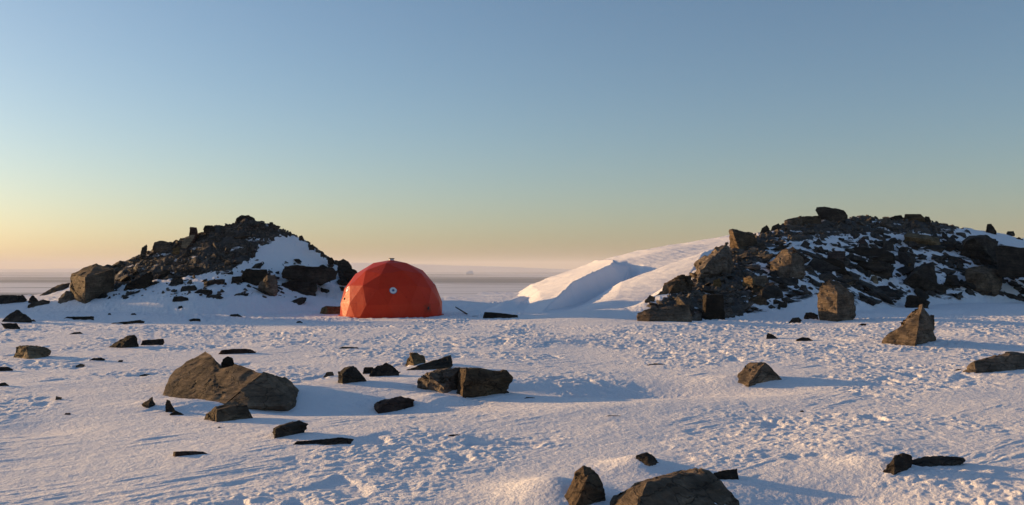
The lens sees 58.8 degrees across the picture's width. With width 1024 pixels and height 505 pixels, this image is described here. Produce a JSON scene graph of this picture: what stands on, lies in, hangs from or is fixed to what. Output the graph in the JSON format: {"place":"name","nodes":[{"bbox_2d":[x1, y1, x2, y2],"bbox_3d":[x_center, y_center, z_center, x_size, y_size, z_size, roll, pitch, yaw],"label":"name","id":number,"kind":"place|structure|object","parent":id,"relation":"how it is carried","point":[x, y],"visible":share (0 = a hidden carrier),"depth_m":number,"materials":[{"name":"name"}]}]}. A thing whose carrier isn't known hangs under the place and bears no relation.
{"place":"outdoors","nodes":[
{"label":"outdoors","id":0,"kind":"place"},
{"bbox_2d":[0,269,563,295],"bbox_3d":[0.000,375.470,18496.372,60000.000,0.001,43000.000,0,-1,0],"label":"frozen sea","id":1,"kind":"structure","parent":0,"point":[445,283],"depth_m":5100.80,"materials":[{"name":"ice"}]},
{"bbox_2d":[0,263,571,271],"bbox_3d":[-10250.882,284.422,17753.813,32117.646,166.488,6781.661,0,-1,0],"label":"distant hill","id":2,"kind":"structure","parent":0,"point":[357,267],"depth_m":15828.40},
{"bbox_2d":[0,215,1023,504],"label":"snow ground","id":3,"kind":"structure","parent":0,"point":[866,401],"depth_m":11.53,"materials":[{"name":"snow"}]},
{"bbox_2d":[0,295,18,303],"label":"rock","id":4,"kind":"object","parent":3,"relation":"on","point":[6,299],"visible":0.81,"depth_m":37.74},
{"bbox_2d":[1,323,19,328],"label":"rock","id":5,"kind":"object","parent":3,"relation":"on","point":[10,325],"visible":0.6,"depth_m":24.90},
{"bbox_2d":[2,310,31,322],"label":"rock","id":6,"kind":"object","parent":3,"relation":"on","point":[17,316],"visible":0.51,"depth_m":27.36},
{"bbox_2d":[12,295,26,302],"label":"rock","id":7,"kind":"object","parent":3,"relation":"on","point":[22,298],"visible":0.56,"depth_m":37.78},
{"bbox_2d":[14,345,50,358],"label":"rock","id":8,"kind":"object","parent":3,"relation":"on","point":[29,351],"visible":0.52,"depth_m":16.88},
{"bbox_2d":[27,299,49,307],"bbox_3d":[-18.820,2.088,36.162,0.809,0.428,0.518,0,-1,-13],"label":"rock slab","id":9,"kind":"object","parent":3,"relation":"on","point":[38,303],"visible":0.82,"depth_m":36.15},
{"bbox_2d":[40,283,69,295],"bbox_3d":[-20.131,1.756,39.999,1.374,0.841,0.948,0,-1,-14],"label":"rock slab","id":10,"kind":"object","parent":3,"relation":"on","point":[58,288],"visible":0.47,"depth_m":39.98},
{"bbox_2d":[58,291,73,303],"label":"rock","id":11,"kind":"object","parent":3,"relation":"on","point":[66,296],"visible":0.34,"depth_m":36.05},
{"bbox_2d":[64,316,93,319],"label":"rock slab","id":12,"kind":"object","parent":3,"relation":"on","point":[84,318],"visible":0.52,"depth_m":29.20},
{"bbox_2d":[70,263,114,303],"bbox_3d":[-16.855,1.323,36.507,1.583,1.779,3.125,1,-1,-32],"label":"boulder","id":13,"kind":"object","parent":3,"relation":"on","point":[90,283],"visible":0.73,"depth_m":35.72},
{"bbox_2d":[109,335,138,347],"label":"rock","id":14,"kind":"object","parent":3,"relation":"on","point":[129,341],"visible":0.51,"depth_m":19.20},
{"bbox_2d":[111,320,144,323],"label":"rock slab","id":15,"kind":"object","parent":3,"relation":"on","point":[135,321],"visible":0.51,"depth_m":27.43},
{"bbox_2d":[124,271,153,290],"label":"boulder","id":16,"kind":"object","parent":3,"relation":"on","point":[144,281],"visible":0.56,"depth_m":36.19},
{"bbox_2d":[142,397,154,407],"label":"stone","id":17,"kind":"object","parent":3,"relation":"on","point":[149,403],"visible":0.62,"depth_m":10.93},
{"bbox_2d":[141,339,163,344],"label":"rock slab","id":18,"kind":"object","parent":3,"relation":"on","point":[154,342],"visible":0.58,"depth_m":19.80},
{"bbox_2d":[165,400,174,411],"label":"stone","id":19,"kind":"object","parent":3,"relation":"on","point":[169,407],"visible":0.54,"depth_m":10.72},
{"bbox_2d":[169,278,183,285],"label":"rock","id":20,"kind":"object","parent":3,"relation":"on","point":[178,281],"visible":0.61,"depth_m":35.90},
{"bbox_2d":[172,296,188,301],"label":"rock","id":21,"kind":"object","parent":3,"relation":"on","point":[178,298],"visible":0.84,"depth_m":33.64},
{"bbox_2d":[181,235,194,248],"bbox_3d":[-13.860,-0.458,38.851,0.618,0.594,0.392,0,-1,0],"label":"rock slab","id":22,"kind":"object","parent":3,"relation":"on","point":[186,242],"visible":1,"depth_m":38.73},
{"bbox_2d":[180,285,196,291],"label":"rock","id":23,"kind":"object","parent":3,"relation":"on","point":[189,288],"visible":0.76,"depth_m":34.74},
{"bbox_2d":[173,451,206,456],"bbox_3d":[-2.855,1.829,8.077,0.319,0.133,0.110,0,-1,0],"label":"rock slab","id":24,"kind":"object","parent":3,"relation":"on","point":[179,453],"visible":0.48,"depth_m":8.05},
{"bbox_2d":[179,266,201,277],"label":"boulder","id":25,"kind":"object","parent":3,"relation":"on","point":[195,269],"visible":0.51,"depth_m":36.95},
{"bbox_2d":[189,227,197,242],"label":"rock","id":26,"kind":"object","parent":3,"relation":"on","point":[193,231],"visible":0.79,"depth_m":39.61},
{"bbox_2d":[194,289,212,294],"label":"rock","id":27,"kind":"object","parent":3,"relation":"on","point":[206,292],"visible":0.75,"depth_m":34.22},
{"bbox_2d":[99,219,343,298],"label":"scree","id":28,"kind":"structure","parent":3,"relation":"on","point":[225,255],"depth_m":38.70,"materials":[{"name":"stone"}]},
{"bbox_2d":[140,244,146,258],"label":"stone","id":29,"kind":"object","parent":28,"relation":"on","point":[143,251],"visible":1,"depth_m":39.57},
{"bbox_2d":[152,241,171,252],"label":"rock","id":30,"kind":"object","parent":28,"relation":"on","point":[158,246],"visible":0.79,"depth_m":39.66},
{"bbox_2d":[203,225,214,232],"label":"stone","id":31,"kind":"object","parent":28,"relation":"on","point":[207,228],"visible":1,"depth_m":39.79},
{"bbox_2d":[204,279,224,285],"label":"loose stone","id":32,"kind":"object","parent":28,"relation":"on","point":[216,281],"visible":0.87,"depth_m":35.27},
{"bbox_2d":[234,231,251,238],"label":"loose stone","id":33,"kind":"object","parent":28,"relation":"on","point":[245,234],"visible":1,"depth_m":39.08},
{"bbox_2d":[204,405,252,421],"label":"rock","id":34,"kind":"object","parent":3,"relation":"on","point":[221,413],"visible":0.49,"depth_m":10.08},
{"bbox_2d":[163,351,298,410],"bbox_3d":[-3.701,1.805,12.172,2.535,0.802,1.591,-1,-1,30],"label":"boulder","id":35,"kind":"object","parent":3,"relation":"on","point":[205,375],"visible":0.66,"depth_m":11.77,"materials":[{"name":"stone"}]},
{"bbox_2d":[221,356,233,367],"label":"stone","id":36,"kind":"object","parent":35,"relation":"on","point":[227,361],"visible":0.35,"depth_m":12.83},
{"bbox_2d":[219,349,255,353],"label":"rock slab","id":37,"kind":"object","parent":3,"relation":"on","point":[235,351],"visible":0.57,"depth_m":17.66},
{"bbox_2d":[235,215,254,222],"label":"boulder","id":38,"kind":"object","parent":3,"relation":"on","point":[241,218],"visible":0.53,"depth_m":40.27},
{"bbox_2d":[242,269,267,285],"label":"rock","id":39,"kind":"object","parent":3,"relation":"on","point":[255,277],"visible":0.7,"depth_m":36.09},
{"bbox_2d":[258,274,277,295],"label":"boulder","id":40,"kind":"object","parent":3,"relation":"on","point":[268,284],"visible":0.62,"depth_m":35.28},
{"bbox_2d":[272,420,307,438],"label":"rock","id":41,"kind":"object","parent":3,"relation":"on","point":[291,428],"visible":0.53,"depth_m":8.96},
{"bbox_2d":[281,280,316,295],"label":"boulder","id":42,"kind":"object","parent":3,"relation":"on","point":[307,288],"visible":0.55,"depth_m":36.34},
{"bbox_2d":[282,265,337,283],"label":"boulder","id":43,"kind":"object","parent":42,"relation":"on","point":[320,275],"visible":0.91,"depth_m":36.63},
{"bbox_2d":[291,297,306,304],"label":"rock","id":44,"kind":"object","parent":3,"relation":"on","point":[300,301],"visible":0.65,"depth_m":34.96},
{"bbox_2d":[293,437,353,444],"bbox_3d":[-1.780,1.819,8.528,0.598,0.169,0.129,0,-1,0],"label":"rock slab","id":45,"kind":"object","parent":3,"relation":"on","point":[337,440],"visible":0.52,"depth_m":8.50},
{"bbox_2d":[320,306,339,313],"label":"rock","id":46,"kind":"object","parent":3,"relation":"on","point":[330,310],"visible":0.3,"depth_m":33.13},
{"bbox_2d":[337,259,351,280],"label":"boulder","id":47,"kind":"object","parent":3,"relation":"on","point":[344,265],"visible":0.52,"depth_m":38.88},
{"bbox_2d":[342,268,357,282],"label":"boulder","id":48,"kind":"object","parent":3,"relation":"on","point":[349,273],"visible":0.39,"depth_m":37.64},
{"bbox_2d":[338,366,366,383],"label":"rock","id":49,"kind":"object","parent":3,"relation":"on","point":[350,374],"visible":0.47,"depth_m":13.06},
{"bbox_2d":[369,363,400,376],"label":"rock","id":50,"kind":"object","parent":3,"relation":"on","point":[385,369],"visible":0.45,"depth_m":13.99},
{"bbox_2d":[338,258,443,317],"bbox_3d":[-4.269,1.259,32.184,3.702,2.119,3.702,0,-1,0],"label":"dome shelter","id":51,"kind":"object","parent":3,"relation":"on","point":[391,288],"visible":0.94,"depth_m":30.87,"materials":[{"name":"red plastic"}]},
{"bbox_2d":[374,396,413,413],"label":"rock","id":52,"kind":"object","parent":3,"relation":"on","point":[392,404],"visible":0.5,"depth_m":11.54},
{"bbox_2d":[405,352,425,365],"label":"rock","id":53,"kind":"object","parent":3,"relation":"on","point":[414,358],"visible":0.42,"depth_m":15.67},
{"bbox_2d":[407,355,452,369],"bbox_3d":[-1.406,1.916,15.062,0.841,0.388,0.391,0,-1,-9],"label":"rock slab","id":54,"kind":"object","parent":3,"relation":"on","point":[444,362],"visible":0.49,"depth_m":14.99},
{"bbox_2d":[417,367,459,392],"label":"boulder","id":55,"kind":"object","parent":3,"relation":"on","point":[444,380],"visible":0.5,"depth_m":12.59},
{"bbox_2d":[468,310,480,316],"bbox_3d":[-1.308,2.154,31.927,0.452,0.289,1.292,0,-1,0],"label":"snow block","id":56,"kind":"object","parent":3,"relation":"on","point":[475,313],"depth_m":31.66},
{"bbox_2d":[456,367,512,397],"bbox_3d":[-0.377,1.863,12.436,0.789,0.639,0.941,0,-1,0],"label":"boulder","id":57,"kind":"object","parent":3,"relation":"on","point":[475,382],"visible":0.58,"depth_m":12.28,"materials":[{"name":"stone"}]},
{"bbox_2d":[483,312,517,317],"bbox_3d":[-0.376,2.087,29.611,1.147,0.301,0.276,0,-1,0],"label":"rock slab","id":58,"kind":"object","parent":3,"relation":"on","point":[493,315],"visible":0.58,"depth_m":29.53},
{"bbox_2d":[564,465,605,504],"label":"rock","id":59,"kind":"object","parent":3,"relation":"on","point":[586,487],"visible":0.9,"depth_m":6.43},
{"bbox_2d":[636,452,658,465],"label":"rock","id":60,"kind":"object","parent":3,"relation":"on","point":[647,458],"visible":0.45,"depth_m":7.73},
{"bbox_2d":[637,304,692,321],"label":"boulder","id":61,"kind":"object","parent":3,"relation":"on","point":[680,313],"visible":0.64,"depth_m":27.19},
{"bbox_2d":[610,468,739,504],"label":"boulder","id":62,"kind":"object","parent":3,"relation":"on","point":[697,486],"visible":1,"depth_m":6.24,"materials":[{"name":"stone"}]},
{"bbox_2d":[656,274,693,295],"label":"boulder","id":63,"kind":"object","parent":3,"relation":"on","point":[679,283],"visible":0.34,"depth_m":33.02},
{"bbox_2d":[457,233,964,313],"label":"snow drift","id":64,"kind":"object","parent":3,"relation":"on","point":[627,279],"visible":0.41,"depth_m":40.98,"materials":[{"name":"snow"}]},
{"bbox_2d":[858,292,876,305],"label":"loose stone","id":65,"kind":"object","parent":64,"relation":"on","point":[870,301],"visible":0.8,"depth_m":36.82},
{"bbox_2d":[702,294,724,319],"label":"boulder","id":66,"kind":"object","parent":3,"relation":"on","point":[713,306],"visible":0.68,"depth_m":29.54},
{"bbox_2d":[694,242,733,282],"bbox_3d":[7.814,0.905,36.455,1.516,2.726,3.331,-1,-1,35],"label":"boulder","id":67,"kind":"object","parent":3,"relation":"on","point":[716,261],"visible":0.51,"depth_m":36.35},
{"bbox_2d":[714,469,738,479],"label":"rock","id":68,"kind":"object","parent":3,"relation":"on","point":[731,474],"visible":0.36,"depth_m":7.44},
{"bbox_2d":[729,229,756,249],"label":"boulder","id":69,"kind":"object","parent":3,"relation":"on","point":[738,239],"visible":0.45,"depth_m":41.54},
{"bbox_2d":[741,300,753,310],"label":"loose stone","id":70,"kind":"object","parent":3,"relation":"on","point":[746,306],"visible":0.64,"depth_m":31.35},
{"bbox_2d":[742,276,755,286],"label":"rock","id":71,"kind":"object","parent":3,"relation":"on","point":[748,281],"visible":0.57,"depth_m":34.51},
{"bbox_2d":[748,295,766,304],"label":"rock","id":72,"kind":"object","parent":3,"relation":"on","point":[759,300],"visible":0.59,"depth_m":32.09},
{"bbox_2d":[737,362,781,386],"bbox_3d":[3.732,1.907,13.800,0.852,0.466,0.736,0,-1,0],"label":"rock","id":73,"kind":"object","parent":3,"relation":"on","point":[751,374],"visible":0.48,"depth_m":13.72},
{"bbox_2d":[753,275,768,285],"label":"rock","id":74,"kind":"object","parent":3,"relation":"on","point":[763,280],"visible":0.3,"depth_m":34.98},
{"bbox_2d":[769,249,805,279],"bbox_3d":[11.214,0.637,37.101,1.459,1.615,2.283,0,-1,24],"label":"boulder","id":75,"kind":"object","parent":3,"relation":"on","point":[787,263],"visible":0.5,"depth_m":36.67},
{"bbox_2d":[784,216,802,225],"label":"boulder","id":76,"kind":"object","parent":3,"relation":"on","point":[795,221],"visible":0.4,"depth_m":47.09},
{"bbox_2d":[647,215,958,320],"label":"scree","id":77,"kind":"structure","parent":3,"relation":"on","point":[729,312],"depth_m":38.32,"materials":[{"name":"stone"}]},
{"bbox_2d":[676,296,694,307],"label":"loose stone","id":78,"kind":"object","parent":77,"relation":"on","point":[680,300],"visible":0.44,"depth_m":30.65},
{"bbox_2d":[797,249,820,259],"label":"loose stone","id":79,"kind":"object","parent":3,"relation":"on","point":[811,254],"visible":0.54,"depth_m":41.13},
{"bbox_2d":[804,312,818,319],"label":"rock","id":80,"kind":"object","parent":3,"relation":"on","point":[810,315],"visible":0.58,"depth_m":30.13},
{"bbox_2d":[802,216,821,225],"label":"boulder","id":81,"kind":"object","parent":3,"relation":"on","point":[811,219],"visible":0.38,"depth_m":47.52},
{"bbox_2d":[815,207,847,221],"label":"boulder","id":82,"kind":"object","parent":3,"relation":"on","point":[831,214],"visible":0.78,"depth_m":48.61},
{"bbox_2d":[821,258,846,274],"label":"boulder","id":83,"kind":"object","parent":3,"relation":"on","point":[837,263],"visible":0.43,"depth_m":40.09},
{"bbox_2d":[817,280,855,321],"bbox_3d":[10.343,1.722,29.123,1.818,1.704,1.169,1,-1,-41],"label":"boulder","id":84,"kind":"object","parent":3,"relation":"on","point":[835,302],"visible":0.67,"depth_m":28.68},
{"bbox_2d":[827,251,845,260],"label":"boulder","id":85,"kind":"object","parent":3,"relation":"on","point":[840,255],"visible":0.72,"depth_m":41.85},
{"bbox_2d":[848,229,859,238],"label":"loose stone","id":86,"kind":"object","parent":3,"relation":"on","point":[854,234],"visible":0.91,"depth_m":46.17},
{"bbox_2d":[845,247,895,263],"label":"boulder","id":87,"kind":"object","parent":3,"relation":"on","point":[884,255],"visible":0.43,"depth_m":43.52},
{"bbox_2d":[858,261,891,272],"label":"loose stone","id":88,"kind":"object","parent":3,"relation":"on","point":[876,266],"visible":0.68,"depth_m":41.22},
{"bbox_2d":[857,260,894,278],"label":"boulder","id":89,"kind":"object","parent":3,"relation":"on","point":[886,274],"visible":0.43,"depth_m":41.39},
{"bbox_2d":[746,229,1023,311],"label":"scree","id":90,"kind":"structure","parent":3,"relation":"on","point":[829,275],"depth_m":42.32,"materials":[{"name":"stone"}]},
{"bbox_2d":[759,282,782,298],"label":"loose stone","id":91,"kind":"object","parent":90,"relation":"on","point":[771,290],"visible":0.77,"depth_m":33.21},
{"bbox_2d":[768,277,797,285],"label":"loose stone","id":92,"kind":"object","parent":90,"relation":"on","point":[793,281],"visible":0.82,"depth_m":35.51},
{"bbox_2d":[778,247,810,263],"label":"loose stone","id":93,"kind":"object","parent":90,"relation":"on","point":[806,260],"visible":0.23,"depth_m":39.22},
{"bbox_2d":[808,258,840,273],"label":"loose stone","id":94,"kind":"object","parent":90,"relation":"on","point":[819,266],"visible":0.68,"depth_m":39.13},
{"bbox_2d":[837,277,857,283],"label":"loose stone","id":95,"kind":"object","parent":90,"relation":"on","point":[841,279],"visible":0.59,"depth_m":38.56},
{"bbox_2d":[850,255,866,262],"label":"loose stone","id":96,"kind":"object","parent":90,"relation":"on","point":[856,258],"visible":0.79,"depth_m":42.26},
{"bbox_2d":[858,279,896,297],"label":"loose stone","id":97,"kind":"object","parent":90,"relation":"on","point":[864,283],"visible":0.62,"depth_m":39.23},
{"bbox_2d":[877,285,896,296],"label":"loose stone","id":98,"kind":"object","parent":90,"relation":"on","point":[888,291],"visible":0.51,"depth_m":39.17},
{"bbox_2d":[882,240,894,250],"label":"loose stone","id":99,"kind":"object","parent":90,"relation":"on","point":[888,245],"visible":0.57,"depth_m":45.43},
{"bbox_2d":[896,266,913,274],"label":"loose stone","id":100,"kind":"object","parent":90,"relation":"on","point":[906,270],"visible":0.86,"depth_m":43.19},
{"bbox_2d":[898,251,915,266],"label":"loose stone","id":101,"kind":"object","parent":90,"relation":"on","point":[905,259],"visible":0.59,"depth_m":44.12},
{"bbox_2d":[914,287,928,299],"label":"loose stone","id":102,"kind":"object","parent":90,"relation":"on","point":[919,292],"visible":0.8,"depth_m":41.07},
{"bbox_2d":[940,242,955,251],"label":"loose stone","id":103,"kind":"object","parent":90,"relation":"on","point":[950,246],"visible":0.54,"depth_m":46.59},
{"bbox_2d":[945,275,961,287],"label":"loose stone","id":104,"kind":"object","parent":90,"relation":"on","point":[955,279],"visible":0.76,"depth_m":43.21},
{"bbox_2d":[958,282,976,289],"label":"loose stone","id":105,"kind":"object","parent":90,"relation":"on","point":[972,286],"visible":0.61,"depth_m":42.98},
{"bbox_2d":[874,292,895,305],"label":"loose stone","id":106,"kind":"object","parent":3,"relation":"on","point":[884,297],"visible":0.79,"depth_m":38.16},
{"bbox_2d":[883,453,913,474],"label":"rock","id":107,"kind":"object","parent":3,"relation":"on","point":[901,462],"visible":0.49,"depth_m":7.56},
{"bbox_2d":[882,304,935,345],"bbox_3d":[8.694,1.718,19.870,1.527,1.177,1.013,1,-1,-40],"label":"rock","id":108,"kind":"object","parent":3,"relation":"on","point":[916,327],"visible":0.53,"depth_m":19.44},
{"bbox_2d":[904,214,924,221],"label":"rock","id":109,"kind":"object","parent":3,"relation":"on","point":[918,217],"visible":0.87,"depth_m":49.73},
{"bbox_2d":[904,295,929,308],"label":"rock","id":110,"kind":"object","parent":3,"relation":"on","point":[913,301],"visible":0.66,"depth_m":38.08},
{"bbox_2d":[903,262,938,291],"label":"boulder","id":111,"kind":"object","parent":3,"relation":"on","point":[924,276],"visible":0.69,"depth_m":41.80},
{"bbox_2d":[904,232,940,244],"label":"boulder","id":112,"kind":"object","parent":3,"relation":"on","point":[922,239],"visible":0.58,"depth_m":46.50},
{"bbox_2d":[926,244,946,252],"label":"loose stone","id":113,"kind":"object","parent":3,"relation":"on","point":[939,248],"visible":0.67,"depth_m":46.13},
{"bbox_2d":[913,456,965,466],"bbox_3d":[3.576,1.875,7.745,0.578,0.285,0.181,0,-1,0],"label":"rock slab","id":114,"kind":"object","parent":3,"relation":"on","point":[928,461],"visible":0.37,"depth_m":7.72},
{"bbox_2d":[943,278,955,288],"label":"rock","id":115,"kind":"object","parent":3,"relation":"on","point":[948,282],"visible":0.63,"depth_m":42.86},
{"bbox_2d":[946,255,964,265],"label":"loose stone","id":116,"kind":"object","parent":3,"relation":"on","point":[954,258],"visible":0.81,"depth_m":45.45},
{"bbox_2d":[960,235,998,264],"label":"boulder","id":117,"kind":"object","parent":3,"relation":"on","point":[980,247],"visible":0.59,"depth_m":46.04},
{"bbox_2d":[965,266,1002,296],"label":"boulder","id":118,"kind":"object","parent":3,"relation":"on","point":[985,280],"visible":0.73,"depth_m":43.10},
{"bbox_2d":[986,224,996,234],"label":"rock","id":119,"kind":"object","parent":3,"relation":"on","point":[990,228],"visible":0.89,"depth_m":51.62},
{"bbox_2d":[963,351,1023,372],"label":"boulder","id":120,"kind":"object","parent":3,"relation":"on","point":[1009,361],"visible":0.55,"depth_m":14.55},
{"bbox_2d":[995,245,1023,277],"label":"boulder","id":121,"kind":"object","parent":3,"relation":"on","point":[1010,261],"visible":0.98,"depth_m":43.56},
{"bbox_2d":[1006,293,1023,301],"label":"boulder","id":122,"kind":"object","parent":3,"relation":"on","point":[1011,296],"visible":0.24,"depth_m":43.58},
{"bbox_2d":[0,0,1023,268],"label":"sky","id":123,"kind":"structure","parent":0,"point":[550,134],"materials":[{"name":"blue"}]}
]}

